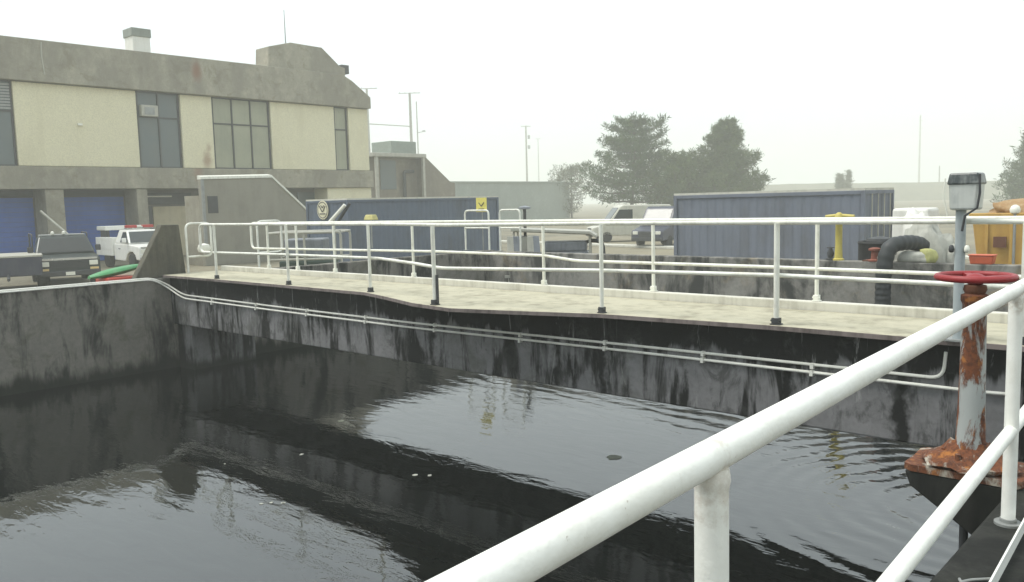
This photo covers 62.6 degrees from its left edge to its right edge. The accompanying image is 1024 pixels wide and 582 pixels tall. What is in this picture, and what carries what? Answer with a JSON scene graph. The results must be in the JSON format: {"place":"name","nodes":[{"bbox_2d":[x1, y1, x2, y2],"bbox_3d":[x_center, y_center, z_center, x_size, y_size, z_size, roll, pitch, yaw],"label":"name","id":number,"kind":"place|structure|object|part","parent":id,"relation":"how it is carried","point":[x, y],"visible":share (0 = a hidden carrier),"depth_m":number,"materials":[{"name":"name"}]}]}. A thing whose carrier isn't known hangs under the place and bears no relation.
{"place":"outdoors","nodes":[
{"label":"outdoors","id":0,"kind":"place"},
{"bbox_2d":[266,202,351,266],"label":"light tower","id":1,"kind":"structure","parent":0,"point":[304,242],"depth_m":25.63,"materials":[{"name":"grey metal"}]},
{"bbox_2d":[369,141,454,197],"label":"roadside shed","id":2,"kind":"structure","parent":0,"point":[400,168],"depth_m":79.57,"materials":[{"name":"concrete"}]},
{"bbox_2d":[0,199,1009,289],"bbox_3d":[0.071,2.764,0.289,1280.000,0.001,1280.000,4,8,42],"label":"ground","id":3,"kind":"structure","parent":0,"point":[594,211],"depth_m":57.95,"materials":[{"name":"grey concrete"}]},
{"bbox_2d":[0,252,50,285],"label":"utility trailer","id":4,"kind":"object","parent":3,"relation":"on","point":[20,264],"visible":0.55,"depth_m":31.08,"materials":[{"name":"metal"}]},
{"bbox_2d":[27,210,100,286],"bbox_3d":[-18.470,-1.843,34.571,2.590,2.987,5.850,-5,7,-32],"label":"pickup truck","id":5,"kind":"object","parent":3,"relation":"on","point":[64,253],"visible":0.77,"depth_m":33.02,"materials":[{"name":"grey metal"}]},
{"bbox_2d":[96,275,132,281],"bbox_3d":[-8.753,0.358,18.848,0.700,1.380,0.750,4,8,42],"label":"red crate","id":6,"kind":"object","parent":3,"relation":"on","point":[119,277],"visible":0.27,"depth_m":18.52,"materials":[{"name":"plastic"}]},
{"bbox_2d":[88,264,137,278],"bbox_3d":[-8.773,-0.441,18.764,0.407,0.264,1.250,4,8,42],"label":"plastic float","id":7,"kind":"object","parent":6,"relation":"on","point":[115,271],"visible":0.81,"depth_m":18.56,"materials":[{"name":"green plastic"}]},
{"bbox_2d":[96,224,154,266],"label":"service truck","id":8,"kind":"object","parent":3,"relation":"on","point":[129,243],"visible":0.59,"depth_m":42.39,"materials":[{"name":"white metal"}]},
{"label":"locker door","id":9,"kind":"part","parent":8,"relation":"part of","materials":[{"name":"white metal"}]},
{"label":"locker door","id":10,"kind":"part","parent":8,"relation":"part of","materials":[{"name":"white metal"}]},
{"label":"side window","id":11,"kind":"part","parent":8,"relation":"part of","materials":[{"name":"grey glass"}]},
{"bbox_2d":[0,15,373,260],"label":"industrial building","id":12,"kind":"structure","parent":3,"relation":"on","point":[136,131],"depth_m":50.29,"materials":[{"name":"concrete"}]},
{"bbox_2d":[0,80,16,165],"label":"window frame","id":13,"kind":"structure","parent":12,"relation":"in","point":[8,156],"depth_m":44.64,"materials":[{"name":"glass"}]},
{"bbox_2d":[0,198,35,252],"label":"roll door","id":14,"kind":"structure","parent":12,"relation":"in","point":[22,221],"depth_m":46.39,"materials":[{"name":"blue metal"}]},
{"bbox_2d":[64,197,124,259],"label":"roll door","id":15,"kind":"structure","parent":12,"relation":"in","point":[108,204],"depth_m":49.40,"materials":[{"name":"blue metal"}]},
{"bbox_2d":[148,206,153,228],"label":"side door","id":16,"kind":"structure","parent":12,"relation":"in","point":[149,207],"depth_m":51.87,"materials":[{"name":"metal"}]},
{"bbox_2d":[135,91,182,167],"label":"window frame","id":17,"kind":"structure","parent":12,"relation":"in","point":[159,138],"depth_m":50.70,"materials":[{"name":"glass"}]},
{"bbox_2d":[147,193,190,204],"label":"strip window","id":18,"kind":"structure","parent":12,"relation":"in","point":[177,198],"depth_m":52.62,"materials":[{"name":"glass"}]},
{"bbox_2d":[211,97,271,168],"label":"window frame","id":19,"kind":"structure","parent":12,"relation":"in","point":[241,128],"depth_m":54.65,"materials":[{"name":"glass"}]},
{"bbox_2d":[297,192,314,206],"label":"window","id":20,"kind":"structure","parent":12,"relation":"in","point":[302,197],"depth_m":60.03,"materials":[{"name":"grey glass"}]},
{"bbox_2d":[333,107,348,169],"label":"window frame","id":21,"kind":"structure","parent":12,"relation":"in","point":[340,118],"depth_m":60.45,"materials":[{"name":"metal"}]},
{"bbox_2d":[184,174,307,265],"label":"exterior stair","id":22,"kind":"object","parent":3,"relation":"on","point":[250,198],"visible":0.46,"depth_m":43.70,"materials":[{"name":"grey concrete"}]},
{"bbox_2d":[0,250,494,396],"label":"tank wall","id":23,"kind":"structure","parent":3,"relation":"on","point":[53,338],"depth_m":17.69,"materials":[{"name":"concrete"}]},
{"bbox_2d":[131,224,185,278],"bbox_3d":[-7.876,-0.884,18.721,0.220,1.168,1.160,4,8,42],"label":"concrete fin","id":24,"kind":"object","parent":23,"relation":"on","point":[162,254],"visible":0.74,"depth_m":18.70,"materials":[{"name":"grey concrete"}]},
{"bbox_2d":[185,222,212,272],"bbox_3d":[-7.138,-0.973,19.276,0.300,1.195,0.650,4,8,42],"label":"rail hoop","id":25,"kind":"object","parent":23,"relation":"on","point":[206,247],"visible":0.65,"depth_m":19.22,"materials":[{"name":"white paint"}]},
{"bbox_2d":[256,220,282,266],"bbox_3d":[-5.892,-1.099,20.268,0.360,1.215,0.795,4,8,42],"label":"rail hoop","id":26,"kind":"object","parent":23,"relation":"on","point":[257,238],"visible":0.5,"depth_m":20.14,"materials":[{"name":"white paint"}]},
{"bbox_2d":[464,209,490,249],"bbox_3d":[-1.108,-1.928,26.706,1.173,1.298,0.120,4,8,42],"label":"ladder hoop","id":27,"kind":"object","parent":23,"relation":"on","point":[488,228],"visible":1,"depth_m":26.63,"materials":[{"name":"white paint"}]},
{"bbox_2d":[476,197,486,249],"bbox_3d":[-0.941,-2.115,26.670,0.460,1.670,0.074,4,8,42],"label":"warning sign","id":28,"kind":"object","parent":23,"relation":"on","point":[481,203],"visible":0.89,"depth_m":26.63,"materials":[{"name":"yellow metal"}]},
{"bbox_2d":[364,215,377,247],"bbox_3d":[-5.048,-2.145,30.285,0.502,1.190,0.285,4,8,42],"label":"beacon box","id":29,"kind":"object","parent":3,"relation":"on","point":[370,217],"visible":1,"depth_m":30.19,"materials":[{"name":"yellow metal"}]},
{"bbox_2d":[360,87,409,152],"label":"utility pole","id":30,"kind":"object","parent":3,"relation":"on","point":[374,124],"visible":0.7,"depth_m":200.45,"materials":[{"name":"grey galvanized steel"}]},
{"bbox_2d":[306,196,499,261],"bbox_3d":[-4.829,-2.773,39.339,3.000,3.145,9.216,4,8,42],"label":"shipping container","id":31,"kind":"object","parent":3,"relation":"on","point":[413,209],"visible":0.65,"depth_m":37.27,"materials":[{"name":"metal"}]},
{"bbox_2d":[399,92,419,141],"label":"utility pole","id":32,"kind":"object","parent":3,"relation":"on","point":[410,121],"visible":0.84,"depth_m":206.56,"materials":[{"name":"grey wood"}]},
{"bbox_2d":[416,101,425,153],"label":"lamp pole","id":33,"kind":"object","parent":3,"relation":"on","point":[417,129],"visible":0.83,"depth_m":213.46,"materials":[{"name":"grey metal"}]},
{"bbox_2d":[505,236,539,281],"bbox_3d":[0.442,-0.797,25.847,1.350,1.750,0.416,-1,6,0],"label":"barrier panel","id":34,"kind":"object","parent":3,"relation":"on","point":[533,243],"visible":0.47,"depth_m":25.88,"materials":[{"name":"grey metal"}]},
{"bbox_2d":[521,125,530,180],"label":"utility pole","id":35,"kind":"object","parent":3,"relation":"on","point":[526,149],"visible":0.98,"depth_m":272.87,"materials":[{"name":"grey wood"}]},
{"bbox_2d":[511,206,605,253],"bbox_3d":[1.025,-1.420,27.185,4.013,2.680,1.780,-1,6,7],"label":"pump trailer","id":36,"kind":"object","parent":3,"relation":"on","point":[572,246],"visible":0.37,"depth_m":26.69,"materials":[{"name":"metal"}]},
{"bbox_2d":[547,162,594,217],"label":"young tree","id":37,"kind":"object","parent":3,"relation":"on","point":[569,171],"visible":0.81,"depth_m":140.05,"materials":[{"name":"green plant"}]},
{"bbox_2d":[569,112,674,206],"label":"pine tree","id":38,"kind":"object","parent":3,"relation":"on","point":[642,144],"visible":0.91,"depth_m":103.47,"materials":[{"name":"green plant"}]},
{"bbox_2d":[586,204,670,241],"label":"parked van","id":39,"kind":"object","parent":3,"relation":"on","point":[626,212],"visible":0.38,"depth_m":56.11,"materials":[{"name":"white metal"}]},
{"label":"side window","id":40,"kind":"part","parent":39,"relation":"part of","materials":[{"name":"grey glass"}]},
{"bbox_2d":[631,206,673,245],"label":"parked van","id":41,"kind":"object","parent":3,"relation":"on","point":[641,234],"visible":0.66,"depth_m":48.68,"materials":[{"name":"grey metal"}]},
{"bbox_2d":[640,147,720,205],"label":"conifer tree","id":42,"kind":"object","parent":3,"relation":"on","point":[673,165],"visible":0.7,"depth_m":100.42,"materials":[{"name":"green plant"}]},
{"bbox_2d":[676,114,775,197],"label":"conifer tree","id":43,"kind":"object","parent":3,"relation":"on","point":[728,159],"visible":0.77,"depth_m":100.02,"materials":[{"name":"green plant"}]},
{"bbox_2d":[501,240,968,259],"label":"kerb","id":44,"kind":"structure","parent":3,"relation":"on","point":[649,246],"depth_m":49.22,"materials":[{"name":"grey concrete"}]},
{"bbox_2d":[489,251,1020,311],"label":"tank wall","id":45,"kind":"structure","parent":3,"relation":"on","point":[864,293],"depth_m":20.55,"materials":[{"name":"grey concrete"}]},
{"bbox_2d":[499,209,523,251],"bbox_3d":[-0.060,-1.855,25.756,0.959,1.298,0.120,4,8,42],"label":"ladder hoop","id":46,"kind":"object","parent":45,"relation":"on","point":[519,227],"visible":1,"depth_m":25.66,"materials":[{"name":"white paint"}]},
{"bbox_2d":[825,247,834,259],"bbox_3d":[7.292,-0.863,19.291,0.220,0.290,0.214,4,8,42],"label":"hydrant valve","id":47,"kind":"object","parent":45,"relation":"on","point":[830,253],"visible":0.98,"depth_m":19.24,"materials":[{"name":"metal"}]},
{"bbox_2d":[825,212,854,260],"bbox_3d":[7.393,-1.233,19.015,0.648,1.080,0.240,4,8,42],"label":"yellow valve post","id":48,"kind":"object","parent":45,"relation":"on","point":[838,255],"visible":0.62,"depth_m":18.98,"materials":[{"name":"yellow metal"}]},
{"bbox_2d":[862,247,896,261],"bbox_3d":[8.069,-0.800,18.452,0.684,0.300,0.340,4,8,42],"label":"pump","id":49,"kind":"object","parent":45,"relation":"on","point":[874,253],"visible":0.73,"depth_m":18.46,"materials":[{"name":"red metal"}]},
{"bbox_2d":[897,250,925,262],"bbox_3d":[8.603,-0.741,17.985,0.749,0.252,0.318,4,8,42],"label":"cement bag","id":50,"kind":"object","parent":45,"relation":"on","point":[912,256],"visible":0.94,"depth_m":17.91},
{"bbox_2d":[920,248,938,262],"bbox_3d":[8.792,-0.754,17.835,0.439,0.301,0.304,4,8,42],"label":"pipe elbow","id":51,"kind":"object","parent":45,"relation":"on","point":[931,255],"visible":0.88,"depth_m":17.70,"materials":[{"name":"yellow plastic"}]},
{"bbox_2d":[968,254,997,264],"bbox_3d":[9.554,-0.646,17.112,0.480,0.194,0.300,4,8,42],"label":"orange crate","id":52,"kind":"object","parent":45,"relation":"on","point":[989,259],"visible":1,"depth_m":17.01,"materials":[{"name":"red plastic"}]},
{"bbox_2d":[674,187,893,259],"bbox_3d":[8.420,-1.676,26.528,6.205,2.945,2.400,4,8,42],"label":"shipping container","id":53,"kind":"object","parent":3,"relation":"on","point":[757,241],"visible":0.55,"depth_m":25.29,"materials":[{"name":"blue metal"}]},
{"bbox_2d":[833,172,847,188],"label":"shrub","id":54,"kind":"object","parent":3,"relation":"on","point":[839,182],"visible":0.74,"depth_m":172.32,"materials":[{"name":"green plant"}]},
{"bbox_2d":[842,169,854,187],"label":"shrub","id":55,"kind":"object","parent":3,"relation":"on","point":[848,177],"visible":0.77,"depth_m":178.66,"materials":[{"name":"green plant"}]},
{"bbox_2d":[902,207,928,235],"bbox_3d":[9.253,-0.683,19.162,0.952,2.460,0.665,4,8,42],"label":"tarpaulin sheet","id":56,"kind":"object","parent":3,"relation":"on","point":[912,212],"visible":0.09,"depth_m":19.05,"materials":[{"name":"white plastic"}]},
{"bbox_2d":[892,207,938,236],"bbox_3d":[9.527,-0.742,19.848,1.000,2.420,0.940,4,8,42],"label":"wrapped crate","id":57,"kind":"object","parent":3,"relation":"on","point":[897,229],"visible":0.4,"depth_m":19.60,"materials":[{"name":"white plastic"}]},
{"bbox_2d":[918,115,920,181],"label":"radio mast","id":58,"kind":"object","parent":3,"relation":"on","point":[919,150],"visible":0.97,"depth_m":459.27,"materials":[{"name":"grey metal"}]},
{"bbox_2d":[893,224,954,262],"bbox_3d":[9.056,-0.507,18.538,1.392,2.250,0.932,4,8,42],"label":"tarpaulin heap","id":59,"kind":"object","parent":3,"relation":"on","point":[937,239],"visible":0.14,"depth_m":18.14,"materials":[{"name":"white plastic"}]},
{"bbox_2d":[946,243,954,262],"bbox_3d":[9.408,-0.200,18.262,0.619,1.679,0.527,4,8,42],"label":"gas cylinder","id":60,"kind":"object","parent":3,"relation":"on","point":[949,257],"visible":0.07,"depth_m":17.99,"materials":[{"name":"white metal"}]},
{"bbox_2d":[905,469,1023,581],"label":"walkway wall","id":61,"kind":"structure","parent":3,"relation":"on","point":[980,552],"depth_m":3.94,"materials":[{"name":"concrete"}]},
{"bbox_2d":[163,265,1023,461],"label":"footbridge","id":62,"kind":"object","parent":61,"relation":"on","point":[845,334],"visible":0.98,"depth_m":10.68,"materials":[{"name":"concrete"}]},
{"bbox_2d":[0,278,947,378],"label":"conduit","id":63,"kind":"object","parent":62,"relation":"attached to","point":[811,365],"visible":1,"depth_m":11.21,"materials":[{"name":"grey metal"}]},
{"bbox_2d":[0,279,1004,395],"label":"conduit","id":64,"kind":"object","parent":62,"relation":"attached to","point":[703,360],"visible":0.91,"depth_m":11.12,"materials":[{"name":"grey metal"}]},
{"bbox_2d":[198,219,1023,344],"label":"guard rail","id":65,"kind":"object","parent":62,"relation":"on","point":[777,275],"visible":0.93,"depth_m":10.21,"materials":[{"name":"white metal"}]},
{"bbox_2d":[250,216,1023,300],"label":"guard rail","id":66,"kind":"object","parent":62,"relation":"on","point":[816,269],"visible":0.91,"depth_m":11.76,"materials":[{"name":"white metal"}]},
{"bbox_2d":[943,172,986,341],"bbox_3d":[4.150,-0.306,7.744,0.314,1.544,0.275,4,8,42],"label":"control post","id":67,"kind":"object","parent":62,"relation":"on","point":[966,191],"visible":0.97,"depth_m":7.66,"materials":[{"name":"grey metal"}]},
{"bbox_2d":[425,278,1023,581],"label":"guard rail","id":68,"kind":"object","parent":61,"relation":"on","point":[549,545],"visible":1,"depth_m":1.52,"materials":[{"name":"white metal"}]},
{"bbox_2d":[904,271,1023,548],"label":"valve stand","id":69,"kind":"object","parent":61,"relation":"on","point":[958,457],"visible":0.84,"depth_m":4.64,"materials":[{"name":"metal"}]},
{"bbox_2d":[958,577,990,581],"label":"wire offcut","id":70,"kind":"object","parent":61,"relation":"on","point":[976,579],"visible":0.95,"depth_m":3.44,"materials":[{"name":"grey metal"}]},
{"bbox_2d":[969,213,1023,264],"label":"yellow skip","id":71,"kind":"object","parent":3,"relation":"on","point":[994,239],"visible":0.27,"depth_m":19.50,"materials":[{"name":"yellow metal"}]},
{"bbox_2d":[988,198,1023,212],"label":"rubble heap","id":72,"kind":"object","parent":71,"relation":"in","point":[1004,206],"visible":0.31,"depth_m":19.67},
{"bbox_2d":[989,130,1023,202],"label":"conifer tree","id":73,"kind":"object","parent":3,"relation":"on","point":[1015,183],"visible":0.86,"depth_m":105.55,"materials":[{"name":"green plant"}]},
{"bbox_2d":[1010,205,1020,263],"bbox_3d":[11.347,-0.723,19.070,0.230,2.450,0.230,4,8,42],"label":"yard lamp","id":74,"kind":"object","parent":3,"relation":"on","point":[1015,210],"visible":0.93,"depth_m":18.98,"materials":[{"name":"grey metal"}]},
{"bbox_2d":[450,181,569,219],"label":"long warehouse","id":75,"kind":"structure","parent":0,"point":[544,199],"depth_m":132.35,"materials":[{"name":"grey metal"}]},
{"bbox_2d":[0,345,1023,581],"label":"water","id":76,"kind":"structure","parent":0,"point":[131,478],"depth_m":10.72,"materials":[{"name":"grey liquid"}]},
{"bbox_2d":[177,324,255,369],"bbox_3d":[-6.729,1.702,19.354,0.646,2.098,1.540,4,8,42],"label":"bridge abutment","id":77,"kind":"object","parent":76,"relation":"in","point":[200,348],"visible":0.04,"depth_m":18.88,"materials":[{"name":"concrete"}]},
{"bbox_2d":[607,455,621,458],"bbox_3d":[1.378,2.264,11.464,0.200,0.012,0.214,4,8,42],"label":"floating scum","id":78,"kind":"object","parent":76,"relation":"on","point":[613,457],"visible":1,"depth_m":11.45,"materials":[{"name":"grey"}]},
{"bbox_2d":[874,235,929,304],"bbox_3d":[8.692,0.214,18.319,1.859,2.881,0.451,-4,6,-21],"label":"suction hose","id":79,"kind":"object","parent":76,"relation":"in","point":[890,248],"visible":0.38,"depth_m":17.92,"materials":[{"name":"black rubber"}]},
{"bbox_2d":[0,0,1023,203],"label":"sky","id":80,"kind":"structure","parent":0,"point":[822,88],"materials":[{"name":"white"}]},
{"bbox_2d":[538,145,538,180],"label":"utility pole","id":81,"kind":"object","parent":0,"point":[538,162],"visible":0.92,"depth_m":382.96,"materials":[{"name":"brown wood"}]},
{"bbox_2d":[857,236,889,259],"bbox_3d":[8.427,-0.348,19.339,0.960,1.800,0.960,4,8,42],"label":"steel drum","id":82,"kind":"object","parent":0,"point":[864,252],"visible":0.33,"depth_m":19.08,"materials":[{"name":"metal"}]},
{"bbox_2d":[752,180,1013,200],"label":"embankment","id":83,"kind":"structure","parent":0,"point":[914,191],"depth_m":291.73,"materials":[{"name":"beige concrete"}]}
]}

